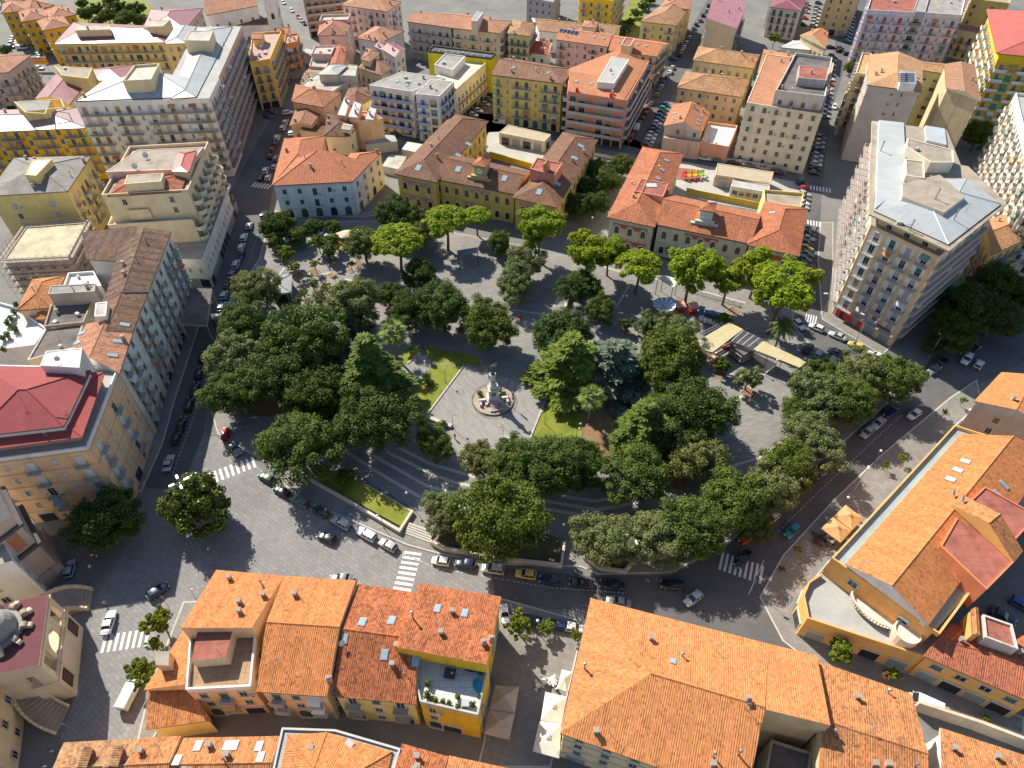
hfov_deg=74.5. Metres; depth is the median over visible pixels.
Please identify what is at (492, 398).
war monument
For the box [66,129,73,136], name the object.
balcony door
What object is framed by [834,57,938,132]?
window
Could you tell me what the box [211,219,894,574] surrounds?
plaza
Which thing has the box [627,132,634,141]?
car
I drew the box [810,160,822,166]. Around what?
parked car
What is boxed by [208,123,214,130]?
balcony door
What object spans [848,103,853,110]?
balcony door
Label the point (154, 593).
parked car
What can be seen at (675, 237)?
window
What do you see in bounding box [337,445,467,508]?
stone band
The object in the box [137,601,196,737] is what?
pavement
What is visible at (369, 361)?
cedar tree
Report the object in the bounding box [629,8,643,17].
shrub
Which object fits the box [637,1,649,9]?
shrub
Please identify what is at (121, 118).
balcony door
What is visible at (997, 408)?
house
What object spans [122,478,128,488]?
balcony door
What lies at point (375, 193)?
door
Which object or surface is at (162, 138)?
balcony door
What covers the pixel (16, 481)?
window
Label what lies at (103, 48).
balcony door
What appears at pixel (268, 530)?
stone paved road
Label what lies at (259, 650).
balcony door
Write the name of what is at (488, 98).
parked car
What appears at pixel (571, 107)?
balcony door
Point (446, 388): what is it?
lawn kerb
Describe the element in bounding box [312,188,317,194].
balcony door
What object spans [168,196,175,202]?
window
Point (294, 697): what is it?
window
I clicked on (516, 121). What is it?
door
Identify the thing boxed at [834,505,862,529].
parasol
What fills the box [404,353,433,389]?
stone path
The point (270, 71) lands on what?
palazzo
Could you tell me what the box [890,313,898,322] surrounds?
balcony door
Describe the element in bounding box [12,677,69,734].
stairs
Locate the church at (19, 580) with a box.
[0,544,48,604]
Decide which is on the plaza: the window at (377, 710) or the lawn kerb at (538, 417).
the lawn kerb at (538, 417)
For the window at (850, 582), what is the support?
in the corner building at (927, 547)
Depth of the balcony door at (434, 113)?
237.91 m
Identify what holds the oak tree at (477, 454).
on the plaza
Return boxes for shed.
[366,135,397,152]
[383,155,406,175]
[402,142,421,158]
[779,40,827,55]
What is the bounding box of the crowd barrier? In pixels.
[683,290,741,305]
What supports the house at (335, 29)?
on the ground at (38, 744)
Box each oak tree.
[57,483,147,552]
[75,7,93,22]
[97,8,116,23]
[101,0,119,5]
[113,16,128,24]
[115,9,136,24]
[131,14,146,24]
[193,364,267,414]
[200,327,263,378]
[216,297,265,344]
[229,265,283,309]
[242,341,325,405]
[252,411,347,487]
[257,209,298,238]
[259,303,350,374]
[281,363,345,420]
[284,226,307,245]
[300,218,323,235]
[304,276,380,327]
[323,220,341,233]
[329,381,428,451]
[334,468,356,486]
[340,225,379,262]
[373,193,418,225]
[377,281,404,307]
[387,287,433,334]
[396,202,425,222]
[401,256,437,288]
[409,220,432,249]
[415,278,470,333]
[415,421,456,459]
[420,490,466,536]
[444,471,554,563]
[457,437,505,480]
[461,292,520,351]
[484,430,546,482]
[486,229,510,255]
[496,263,535,305]
[505,243,548,276]
[513,432,586,498]
[531,305,594,357]
[553,268,602,302]
[564,192,591,219]
[564,436,613,492]
[567,510,635,567]
[576,177,600,193]
[584,290,615,322]
[585,190,611,215]
[586,157,607,178]
[592,166,622,194]
[598,437,672,506]
[604,508,685,572]
[607,153,635,175]
[632,308,658,335]
[636,323,707,386]
[648,379,679,418]
[650,373,742,452]
[654,309,701,342]
[659,493,732,562]
[666,428,737,484]
[699,463,779,533]
[730,505,776,544]
[739,455,801,514]
[758,437,818,495]
[779,392,822,423]
[779,411,853,474]
[786,366,844,424]
[801,355,843,379]
[824,374,881,426]
[835,342,894,391]
[843,61,855,74]
[865,352,929,403]
[921,335,949,355]
[929,306,984,354]
[935,280,1008,333]
[961,118,997,151]
[965,259,1023,305]
[980,300,1023,337]
[992,285,1023,310]
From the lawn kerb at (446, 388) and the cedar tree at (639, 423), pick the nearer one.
the cedar tree at (639, 423)
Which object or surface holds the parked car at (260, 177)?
on the road at (253, 202)
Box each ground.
[0,0,1023,767]
[483,132,554,164]
[672,161,799,209]
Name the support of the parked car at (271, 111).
on the road at (253, 202)
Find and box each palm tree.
[376,316,405,359]
[577,383,605,421]
[767,316,795,346]
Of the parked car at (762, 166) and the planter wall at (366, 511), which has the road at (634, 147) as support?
the parked car at (762, 166)
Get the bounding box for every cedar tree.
[321,321,351,375]
[336,331,418,418]
[341,302,374,339]
[519,330,600,414]
[585,337,651,418]
[607,396,676,464]
[636,378,656,398]
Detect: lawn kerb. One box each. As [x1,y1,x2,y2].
[407,352,420,363]
[427,365,463,413]
[529,392,549,437]
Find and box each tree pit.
[280,259,294,265]
[292,271,304,280]
[307,267,321,276]
[324,255,339,264]
[326,272,334,277]
[354,260,363,266]
[429,453,445,465]
[514,314,526,321]
[601,320,614,327]
[619,328,630,335]
[712,370,727,379]
[726,306,739,315]
[740,386,758,399]
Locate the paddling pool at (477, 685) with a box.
[473,678,481,692]
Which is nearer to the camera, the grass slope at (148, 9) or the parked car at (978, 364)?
the parked car at (978, 364)
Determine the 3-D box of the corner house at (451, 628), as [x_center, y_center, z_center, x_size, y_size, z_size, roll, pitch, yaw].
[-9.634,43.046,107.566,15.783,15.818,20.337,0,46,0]
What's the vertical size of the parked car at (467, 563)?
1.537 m
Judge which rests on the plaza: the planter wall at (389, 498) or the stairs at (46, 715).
the planter wall at (389, 498)
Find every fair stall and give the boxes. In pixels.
[675,300,686,312]
[688,302,698,314]
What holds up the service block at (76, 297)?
on the ground at (38, 744)
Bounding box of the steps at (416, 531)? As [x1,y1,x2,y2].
[405,522,432,542]
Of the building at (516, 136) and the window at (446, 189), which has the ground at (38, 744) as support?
the building at (516, 136)
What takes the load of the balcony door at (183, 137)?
in the apartment block at (205, 92)
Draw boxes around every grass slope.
[75,0,152,24]
[619,0,656,36]
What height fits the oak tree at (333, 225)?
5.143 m
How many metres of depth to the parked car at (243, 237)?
200.49 m
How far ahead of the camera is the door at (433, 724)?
106.22 m
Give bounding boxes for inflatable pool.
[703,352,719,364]
[720,341,731,348]
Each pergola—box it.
[457,247,478,265]
[698,321,806,374]
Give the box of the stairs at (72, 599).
[39,584,93,615]
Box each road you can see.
[60,433,494,740]
[144,107,293,488]
[385,97,798,181]
[492,308,1023,648]
[632,0,711,140]
[793,0,910,361]
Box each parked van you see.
[14,44,27,49]
[113,679,141,711]
[493,118,505,124]
[633,122,640,131]
[908,691,944,707]
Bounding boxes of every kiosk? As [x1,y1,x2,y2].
[271,273,292,302]
[728,340,754,364]
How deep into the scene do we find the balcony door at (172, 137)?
217.73 m
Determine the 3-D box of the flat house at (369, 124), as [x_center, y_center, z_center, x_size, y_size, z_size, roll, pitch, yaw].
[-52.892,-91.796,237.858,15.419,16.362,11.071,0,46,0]
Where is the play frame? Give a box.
[681,169,707,179]
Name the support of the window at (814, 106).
in the apartment house at (783, 112)
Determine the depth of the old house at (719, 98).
246.64 m
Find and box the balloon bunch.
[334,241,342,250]
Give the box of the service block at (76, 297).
[44,271,105,328]
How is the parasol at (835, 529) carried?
on the pavement at (878, 484)
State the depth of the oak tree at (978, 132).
234.60 m
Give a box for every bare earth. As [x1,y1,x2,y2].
[217,319,312,415]
[435,523,561,561]
[575,399,686,489]
[593,543,633,567]
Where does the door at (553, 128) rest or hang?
in the house at (527, 94)
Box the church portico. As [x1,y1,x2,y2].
[0,594,83,700]
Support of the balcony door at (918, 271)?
in the corner apartment block at (921, 206)
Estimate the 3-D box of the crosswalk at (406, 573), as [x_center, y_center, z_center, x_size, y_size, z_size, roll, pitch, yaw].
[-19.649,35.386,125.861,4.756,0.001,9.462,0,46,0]
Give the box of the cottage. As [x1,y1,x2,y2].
[529,38,552,64]
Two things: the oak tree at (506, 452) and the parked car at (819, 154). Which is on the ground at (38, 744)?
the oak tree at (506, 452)
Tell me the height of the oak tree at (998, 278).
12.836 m
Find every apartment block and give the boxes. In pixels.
[54,6,206,74]
[74,25,258,176]
[303,0,347,37]
[526,0,560,21]
[577,0,624,31]
[817,0,858,36]
[831,120,1006,345]
[846,0,965,71]
[961,0,1010,33]
[973,93,1023,276]
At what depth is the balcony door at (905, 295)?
159.96 m
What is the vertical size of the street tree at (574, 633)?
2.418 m
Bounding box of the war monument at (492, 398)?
[472,363,514,416]
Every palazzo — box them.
[249,31,291,109]
[276,24,305,78]
[341,0,404,46]
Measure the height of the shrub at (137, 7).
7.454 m
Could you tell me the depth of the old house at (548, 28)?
301.70 m
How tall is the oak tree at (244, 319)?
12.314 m
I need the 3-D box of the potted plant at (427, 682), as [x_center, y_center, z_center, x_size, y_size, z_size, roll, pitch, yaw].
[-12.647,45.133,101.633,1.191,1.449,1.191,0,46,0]
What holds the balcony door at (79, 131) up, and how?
in the apartment house at (40, 128)
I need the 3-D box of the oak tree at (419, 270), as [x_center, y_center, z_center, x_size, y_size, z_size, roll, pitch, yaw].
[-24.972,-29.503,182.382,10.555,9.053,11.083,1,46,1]
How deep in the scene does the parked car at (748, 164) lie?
232.17 m
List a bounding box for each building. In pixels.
[0,302,83,365]
[101,142,238,286]
[394,113,598,237]
[428,45,495,115]
[499,125,550,151]
[607,146,807,277]
[713,163,773,201]
[792,425,1023,671]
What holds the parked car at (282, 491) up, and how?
on the stone paved road at (268, 530)
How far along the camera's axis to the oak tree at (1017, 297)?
171.23 m
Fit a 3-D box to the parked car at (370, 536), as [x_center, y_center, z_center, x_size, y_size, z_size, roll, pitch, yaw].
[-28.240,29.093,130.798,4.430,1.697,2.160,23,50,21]
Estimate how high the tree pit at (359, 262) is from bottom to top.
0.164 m
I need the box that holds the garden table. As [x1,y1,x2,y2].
[443,667,455,678]
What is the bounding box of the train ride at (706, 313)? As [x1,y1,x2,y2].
[698,306,720,318]
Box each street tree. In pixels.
[123,656,157,688]
[138,604,171,635]
[144,634,164,650]
[264,232,284,252]
[277,245,296,264]
[307,234,324,252]
[321,241,336,260]
[322,231,339,245]
[503,606,531,641]
[536,618,553,634]
[569,627,580,640]
[617,317,633,332]
[712,312,733,326]
[712,356,733,373]
[732,365,763,389]
[768,33,782,48]
[829,635,852,664]
[881,668,891,680]
[886,666,903,680]
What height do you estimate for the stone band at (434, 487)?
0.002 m
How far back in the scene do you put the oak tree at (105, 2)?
341.82 m
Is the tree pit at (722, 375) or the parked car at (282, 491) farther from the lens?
the tree pit at (722, 375)
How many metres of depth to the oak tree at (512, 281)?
176.34 m
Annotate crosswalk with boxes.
[100,630,148,652]
[208,456,255,481]
[251,182,270,188]
[393,551,421,591]
[718,553,763,583]
[804,314,816,323]
[807,220,819,226]
[810,185,830,192]
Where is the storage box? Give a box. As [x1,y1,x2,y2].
[461,699,469,707]
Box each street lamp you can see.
[169,475,188,492]
[847,465,869,500]
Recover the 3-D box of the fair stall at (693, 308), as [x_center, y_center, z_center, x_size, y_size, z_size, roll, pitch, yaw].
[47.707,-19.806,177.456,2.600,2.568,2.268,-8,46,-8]
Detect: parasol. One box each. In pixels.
[484,710,514,739]
[489,685,518,712]
[533,721,560,758]
[541,692,565,723]
[557,670,571,691]
[821,517,851,542]
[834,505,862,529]
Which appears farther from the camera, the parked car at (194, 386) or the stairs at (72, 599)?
the parked car at (194, 386)
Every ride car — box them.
[698,315,704,320]
[702,318,708,323]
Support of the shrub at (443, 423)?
on the wall at (434, 420)
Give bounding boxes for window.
[0,596,13,603]
[1,466,10,471]
[1,718,9,730]
[4,693,12,705]
[11,203,19,209]
[11,748,19,760]
[12,554,20,564]
[13,479,21,484]
[13,725,21,738]
[17,213,25,218]
[24,491,32,496]
[34,502,42,507]
[49,201,56,206]
[51,459,59,465]
[54,211,62,216]
[61,472,69,477]
[71,484,78,489]
[121,199,128,205]
[130,339,135,349]
[136,350,141,360]
[142,361,147,371]
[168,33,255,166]
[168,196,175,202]
[172,207,179,212]
[197,693,210,698]
[205,701,217,706]
[237,691,248,696]
[243,699,255,704]
[281,189,287,194]
[290,695,301,700]
[295,703,306,708]
[371,701,381,705]
[374,707,384,712]
[377,715,387,720]
[403,182,407,189]
[415,184,419,191]
[416,198,421,206]
[426,186,431,194]
[427,707,437,714]
[428,201,432,208]
[429,714,439,721]
[444,186,449,193]
[454,188,459,195]
[464,190,469,197]
[474,191,479,199]
[484,193,489,201]
[494,195,499,203]
[495,210,499,217]
[504,198,509,205]
[505,212,509,219]
[571,750,581,756]
[572,744,582,750]
[597,759,607,766]
[599,753,609,760]
[613,225,619,233]
[626,228,632,236]
[626,763,637,767]
[639,231,645,239]
[657,246,663,253]
[660,231,666,239]
[672,233,678,241]
[684,236,690,244]
[709,241,715,249]
[721,244,727,252]
[729,349,735,357]
[733,246,740,255]
[735,78,830,146]
[735,353,741,361]
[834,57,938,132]
[841,144,928,287]
[845,578,858,589]
[858,4,954,60]
[895,614,909,626]
[928,663,944,672]
[951,673,968,683]
[971,50,1023,123]
[976,684,993,694]
[982,427,993,434]
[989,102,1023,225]
[990,416,1001,424]
[1001,695,1019,704]
[1013,254,1022,259]
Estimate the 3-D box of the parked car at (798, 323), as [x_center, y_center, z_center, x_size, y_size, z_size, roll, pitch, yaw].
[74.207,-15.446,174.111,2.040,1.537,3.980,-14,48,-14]
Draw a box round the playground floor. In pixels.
[676,168,700,181]
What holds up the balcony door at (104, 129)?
in the apartment block at (205, 92)
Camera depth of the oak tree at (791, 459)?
132.94 m
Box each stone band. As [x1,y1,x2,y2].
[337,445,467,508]
[366,451,591,516]
[386,451,638,510]
[397,447,606,502]
[512,309,616,323]
[604,266,745,302]
[616,283,630,307]
[728,434,792,467]
[736,369,769,400]
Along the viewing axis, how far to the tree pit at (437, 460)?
144.30 m
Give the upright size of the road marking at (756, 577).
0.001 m
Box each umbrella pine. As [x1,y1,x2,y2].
[370,221,424,271]
[419,204,472,250]
[464,205,491,235]
[614,248,662,294]
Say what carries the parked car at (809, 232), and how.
on the road at (824, 341)
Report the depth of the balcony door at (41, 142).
216.64 m
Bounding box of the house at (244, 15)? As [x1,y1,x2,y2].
[203,0,283,36]
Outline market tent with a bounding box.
[336,229,356,242]
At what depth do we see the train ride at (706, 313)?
176.25 m
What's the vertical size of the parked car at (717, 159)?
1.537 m
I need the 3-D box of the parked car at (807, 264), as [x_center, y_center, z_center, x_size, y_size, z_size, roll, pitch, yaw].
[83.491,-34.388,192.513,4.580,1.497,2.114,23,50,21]
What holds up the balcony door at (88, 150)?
in the apartment house at (40, 128)
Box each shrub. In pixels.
[0,44,11,54]
[75,0,88,7]
[88,1,104,14]
[90,17,106,23]
[105,0,126,12]
[124,1,146,13]
[425,378,434,385]
[441,420,447,427]
[620,25,630,32]
[623,17,636,24]
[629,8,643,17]
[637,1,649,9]
[643,0,655,2]
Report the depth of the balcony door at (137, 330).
146.32 m
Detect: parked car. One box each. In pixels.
[8,40,16,43]
[62,559,76,579]
[100,610,117,635]
[145,581,169,600]
[162,454,175,471]
[170,431,181,444]
[175,416,187,431]
[182,397,194,412]
[189,382,200,396]
[193,367,203,378]
[197,351,206,362]
[212,314,220,323]
[217,302,225,311]
[219,290,228,299]
[221,427,230,440]
[223,280,231,289]
[227,269,236,279]
[227,440,242,456]
[231,259,240,269]
[237,243,245,251]
[237,250,245,259]
[239,233,248,242]
[245,222,252,229]
[257,174,263,180]
[257,471,273,484]
[260,211,266,218]
[262,112,272,118]
[262,167,269,173]
[264,174,271,180]
[265,109,276,114]
[266,153,273,158]
[270,164,276,169]
[272,141,278,146]
[272,155,278,161]
[272,485,290,497]
[274,134,280,140]
[279,125,285,130]
[282,109,293,115]
[282,119,288,125]
[290,494,310,508]
[311,505,330,518]
[316,531,337,544]
[329,573,353,579]
[330,515,351,530]
[356,526,377,542]
[378,538,398,552]
[390,131,401,136]
[402,133,413,137]
[431,555,450,567]
[454,557,475,569]
[468,111,478,117]
[473,107,483,112]
[476,104,486,109]
[480,100,490,106]
[481,563,504,575]
[484,96,492,101]
[499,603,510,623]
[515,568,536,580]
[522,614,543,625]
[539,573,560,586]
[550,618,566,631]
[565,621,583,634]
[569,577,593,589]
[599,578,624,591]
[605,594,631,607]
[640,141,650,147]
[643,138,654,143]
[645,134,655,140]
[647,130,657,136]
[648,127,658,133]
[650,123,660,129]
[652,120,662,125]
[653,116,663,121]
[655,112,665,118]
[657,109,667,114]
[659,105,668,110]
[660,101,670,107]
[660,578,685,591]
[667,56,677,60]
[683,589,704,607]
[698,155,710,160]
[713,157,724,163]
[727,160,740,165]
[734,548,753,568]
[738,532,752,545]
[743,162,756,168]
[757,164,770,170]
[769,513,780,521]
[771,168,784,174]
[783,522,800,538]
[792,318,805,330]
[795,179,807,184]
[796,260,812,266]
[797,254,811,262]
[799,184,809,189]
[799,189,810,196]
[800,249,814,257]
[801,243,813,251]
[801,342,813,354]
[802,199,809,205]
[802,238,813,246]
[803,194,810,201]
[803,234,815,242]
[804,228,814,236]
[805,224,815,231]
[808,169,820,175]
[808,323,824,332]
[808,476,819,485]
[809,164,821,171]
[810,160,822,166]
[811,155,822,162]
[812,147,824,153]
[812,151,823,157]
[813,142,824,148]
[813,348,824,359]
[814,138,825,143]
[815,133,825,140]
[818,460,828,476]
[822,113,829,118]
[823,108,830,113]
[827,347,842,357]
[827,355,838,362]
[828,53,836,57]
[828,331,846,341]
[832,103,836,109]
[842,38,851,42]
[847,341,864,350]
[859,425,874,438]
[868,350,880,355]
[870,416,886,430]
[883,405,899,418]
[906,408,922,420]
[926,364,941,375]
[936,357,950,366]
[959,351,973,365]
[966,344,980,353]
[972,359,984,370]
[987,605,1017,626]
[1008,594,1023,610]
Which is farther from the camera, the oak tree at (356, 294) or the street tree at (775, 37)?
the street tree at (775, 37)
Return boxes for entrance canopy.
[181,288,217,342]
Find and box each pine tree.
[517,202,566,256]
[564,228,611,275]
[596,234,627,275]
[668,242,722,303]
[704,257,753,305]
[743,245,778,298]
[751,253,826,334]
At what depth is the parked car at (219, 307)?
178.03 m
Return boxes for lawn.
[316,471,409,525]
[400,346,419,364]
[406,364,461,412]
[419,346,480,365]
[531,400,583,441]
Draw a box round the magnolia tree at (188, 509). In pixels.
[155,470,231,539]
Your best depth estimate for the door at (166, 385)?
158.21 m
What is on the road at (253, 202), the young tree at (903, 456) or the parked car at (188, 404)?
the parked car at (188, 404)
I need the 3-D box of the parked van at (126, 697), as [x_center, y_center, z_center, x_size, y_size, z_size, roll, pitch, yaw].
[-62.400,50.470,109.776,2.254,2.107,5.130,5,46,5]
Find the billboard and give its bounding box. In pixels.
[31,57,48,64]
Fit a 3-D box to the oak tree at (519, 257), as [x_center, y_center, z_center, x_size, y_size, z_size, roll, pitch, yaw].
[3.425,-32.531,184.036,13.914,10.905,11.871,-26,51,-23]
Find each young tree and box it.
[287,261,299,277]
[291,295,303,304]
[299,287,309,299]
[307,278,318,291]
[309,260,318,272]
[321,282,330,296]
[346,261,356,271]
[777,565,785,572]
[793,546,802,553]
[883,460,891,469]
[897,454,908,463]
[942,408,949,416]
[959,397,968,405]
[979,713,992,723]
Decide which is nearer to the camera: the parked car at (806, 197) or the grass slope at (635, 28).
the parked car at (806, 197)
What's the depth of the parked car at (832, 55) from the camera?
301.67 m
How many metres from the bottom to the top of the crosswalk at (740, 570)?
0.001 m
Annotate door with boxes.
[2,132,9,139]
[7,142,14,148]
[8,88,15,94]
[12,132,20,139]
[12,151,19,157]
[24,462,39,471]
[34,131,41,137]
[35,475,49,483]
[39,140,46,146]
[43,149,51,155]
[45,130,52,137]
[45,487,57,495]
[49,140,56,146]
[54,149,61,155]
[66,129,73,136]
[67,47,74,52]
[70,139,76,145]
[71,55,79,61]
[73,455,87,464]
[74,148,81,154]
[76,129,83,136]
[81,107,88,114]
[83,468,96,477]
[85,117,92,124]
[85,147,92,153]
[90,127,97,134]
[92,107,99,114]
[92,481,102,489]
[95,137,102,143]
[96,117,104,124]
[96,439,103,452]
[99,147,106,153]
[100,46,108,52]
[101,127,108,134]
[103,156,110,162]
[104,55,110,60]
[105,137,112,143]
[105,453,112,465]
[110,146,116,152]
[110,400,117,413]
[113,466,120,476]
[114,106,121,113]
[118,116,125,123]
[119,415,125,426]
[122,126,129,133]
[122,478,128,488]
[125,106,132,113]
[126,352,132,363]
[127,136,133,142]
[127,428,133,438]
[129,116,136,123]
[131,487,137,499]
[132,366,138,375]
[133,126,140,132]
[134,439,140,450]
[135,326,141,338]
[135,390,140,398]
[136,54,143,60]
[138,136,144,142]
[139,316,144,327]
[139,377,144,385]
[146,430,153,444]
[147,105,154,112]
[147,296,152,307]
[151,115,158,122]
[152,287,156,299]
[152,310,157,318]
[152,420,158,429]
[155,277,160,288]
[158,105,165,112]
[159,135,165,141]
[159,391,164,405]
[163,381,168,391]
[166,125,172,131]
[169,135,176,141]
[169,357,175,370]
[172,352,177,360]
[173,114,178,121]
[176,125,182,131]
[176,343,181,351]
[180,134,186,140]
[194,114,200,120]
[198,124,204,130]
[202,103,208,110]
[205,114,211,120]
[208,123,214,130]
[209,708,228,716]
[211,133,217,139]
[215,143,221,149]
[217,692,231,698]
[218,152,224,158]
[221,161,226,167]
[258,647,261,660]
[270,693,283,699]
[288,209,294,217]
[298,710,315,718]
[301,208,309,217]
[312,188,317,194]
[314,199,320,205]
[315,207,324,216]
[330,207,338,215]
[345,206,352,214]
[346,698,358,703]
[356,713,368,720]
[360,200,364,210]
[373,186,377,196]
[381,101,386,106]
[382,109,388,115]
[383,118,389,123]
[395,94,401,99]
[395,703,405,708]
[396,103,402,108]
[398,112,403,117]
[399,121,404,126]
[429,720,443,730]
[431,109,437,116]
[431,118,438,125]
[481,713,485,732]
[504,116,510,124]
[514,118,519,126]
[523,120,528,127]
[524,82,528,88]
[532,120,537,128]
[541,122,546,130]
[550,124,556,131]
[568,114,574,120]
[568,124,573,129]
[569,95,575,101]
[569,105,575,111]
[577,116,583,121]
[577,125,582,131]
[578,106,584,112]
[579,97,585,102]
[595,119,602,125]
[595,128,601,134]
[596,109,603,115]
[597,100,603,105]
[604,130,610,135]
[605,111,612,117]
[605,120,611,126]
[607,101,613,107]
[842,300,849,308]
[846,289,854,298]
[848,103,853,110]
[851,278,859,288]
[856,267,864,277]
[857,76,863,82]
[860,297,868,305]
[861,256,869,266]
[865,286,873,295]
[867,244,875,254]
[869,315,877,321]
[870,275,879,284]
[872,231,880,242]
[875,305,883,313]
[876,263,884,273]
[880,294,888,303]
[885,323,892,330]
[886,283,894,292]
[887,239,896,249]
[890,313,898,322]
[891,271,900,281]
[897,259,906,269]
[901,290,910,300]
[903,246,912,257]
[906,279,915,288]
[913,267,922,277]
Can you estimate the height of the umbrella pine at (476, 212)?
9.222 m
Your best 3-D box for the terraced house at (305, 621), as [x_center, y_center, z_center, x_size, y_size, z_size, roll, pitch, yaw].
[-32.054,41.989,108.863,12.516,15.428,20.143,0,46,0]
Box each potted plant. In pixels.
[0,334,6,341]
[0,345,6,352]
[2,331,10,338]
[3,319,9,326]
[6,315,13,321]
[10,308,16,314]
[11,325,18,332]
[422,690,431,699]
[424,679,430,686]
[455,701,460,708]
[469,700,475,707]
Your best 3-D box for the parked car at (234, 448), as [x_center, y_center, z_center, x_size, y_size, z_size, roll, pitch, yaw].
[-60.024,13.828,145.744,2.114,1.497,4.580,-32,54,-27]
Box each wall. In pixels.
[309,478,413,533]
[365,484,410,510]
[410,408,452,428]
[430,540,565,568]
[489,151,531,168]
[550,144,613,159]
[564,288,572,308]
[583,555,636,574]
[686,188,759,207]
[725,157,787,171]
[915,700,1023,749]
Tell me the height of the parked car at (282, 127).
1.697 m
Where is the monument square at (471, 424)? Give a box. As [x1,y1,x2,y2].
[429,366,545,465]
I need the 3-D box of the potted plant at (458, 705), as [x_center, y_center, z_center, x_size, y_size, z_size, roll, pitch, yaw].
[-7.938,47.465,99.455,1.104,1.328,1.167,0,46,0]
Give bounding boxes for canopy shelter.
[655,275,677,298]
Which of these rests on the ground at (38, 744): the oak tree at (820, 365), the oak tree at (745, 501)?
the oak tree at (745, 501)
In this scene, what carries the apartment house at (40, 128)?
on the ground at (38, 744)
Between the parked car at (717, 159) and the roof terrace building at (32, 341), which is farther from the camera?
the parked car at (717, 159)
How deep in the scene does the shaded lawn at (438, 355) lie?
166.36 m
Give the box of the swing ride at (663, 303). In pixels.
[653,297,675,319]
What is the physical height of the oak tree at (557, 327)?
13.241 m
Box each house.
[0,54,45,109]
[0,97,107,178]
[0,155,110,240]
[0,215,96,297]
[0,348,154,523]
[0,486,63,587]
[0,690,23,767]
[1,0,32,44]
[16,273,65,325]
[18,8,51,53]
[19,0,54,9]
[35,64,137,107]
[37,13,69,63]
[44,5,78,25]
[53,738,140,767]
[73,226,194,433]
[125,736,181,767]
[144,570,283,736]
[170,736,279,767]
[203,0,283,36]
[256,576,355,718]
[272,136,384,217]
[273,727,400,767]
[289,84,341,150]
[300,69,321,83]
[301,64,358,101]
[309,45,348,69]
[317,14,356,64]
[324,114,358,156]
[332,584,421,724]
[338,98,384,149]
[343,83,371,111]
[357,23,405,60]
[358,48,391,91]
[369,72,456,140]
[374,37,406,74]
[395,743,447,767]
[396,583,500,737]
[406,10,510,63]
[446,756,505,767]
[491,56,568,131]
[507,19,537,61]
[532,17,597,52]
[556,26,613,67]
[560,598,830,767]
[561,49,650,147]
[598,23,620,35]
[607,30,669,89]
[639,0,692,57]
[661,101,737,162]
[675,70,748,128]
[692,45,759,99]
[700,0,745,50]
[733,53,833,173]
[756,49,793,77]
[756,739,811,767]
[763,0,807,39]
[799,28,828,55]
[800,661,928,767]
[834,51,980,161]
[908,607,1023,717]
[926,728,1023,767]
[945,23,980,59]
[959,372,1023,440]
[961,214,1023,285]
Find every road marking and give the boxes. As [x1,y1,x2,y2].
[376,540,510,580]
[513,581,623,593]
[748,560,763,593]
[778,415,901,531]
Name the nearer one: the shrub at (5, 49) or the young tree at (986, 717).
the young tree at (986, 717)
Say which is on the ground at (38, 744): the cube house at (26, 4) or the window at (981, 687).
the cube house at (26, 4)
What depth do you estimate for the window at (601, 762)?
99.76 m
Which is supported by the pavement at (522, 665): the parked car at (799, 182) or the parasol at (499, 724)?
the parasol at (499, 724)
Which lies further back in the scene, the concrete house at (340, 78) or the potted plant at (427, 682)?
the concrete house at (340, 78)
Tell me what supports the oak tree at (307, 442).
on the ground at (38, 744)
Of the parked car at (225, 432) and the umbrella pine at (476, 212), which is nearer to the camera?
the parked car at (225, 432)
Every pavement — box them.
[137,286,211,492]
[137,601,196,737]
[275,210,374,217]
[478,598,584,767]
[759,380,1023,735]
[818,222,890,353]
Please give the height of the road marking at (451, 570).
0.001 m

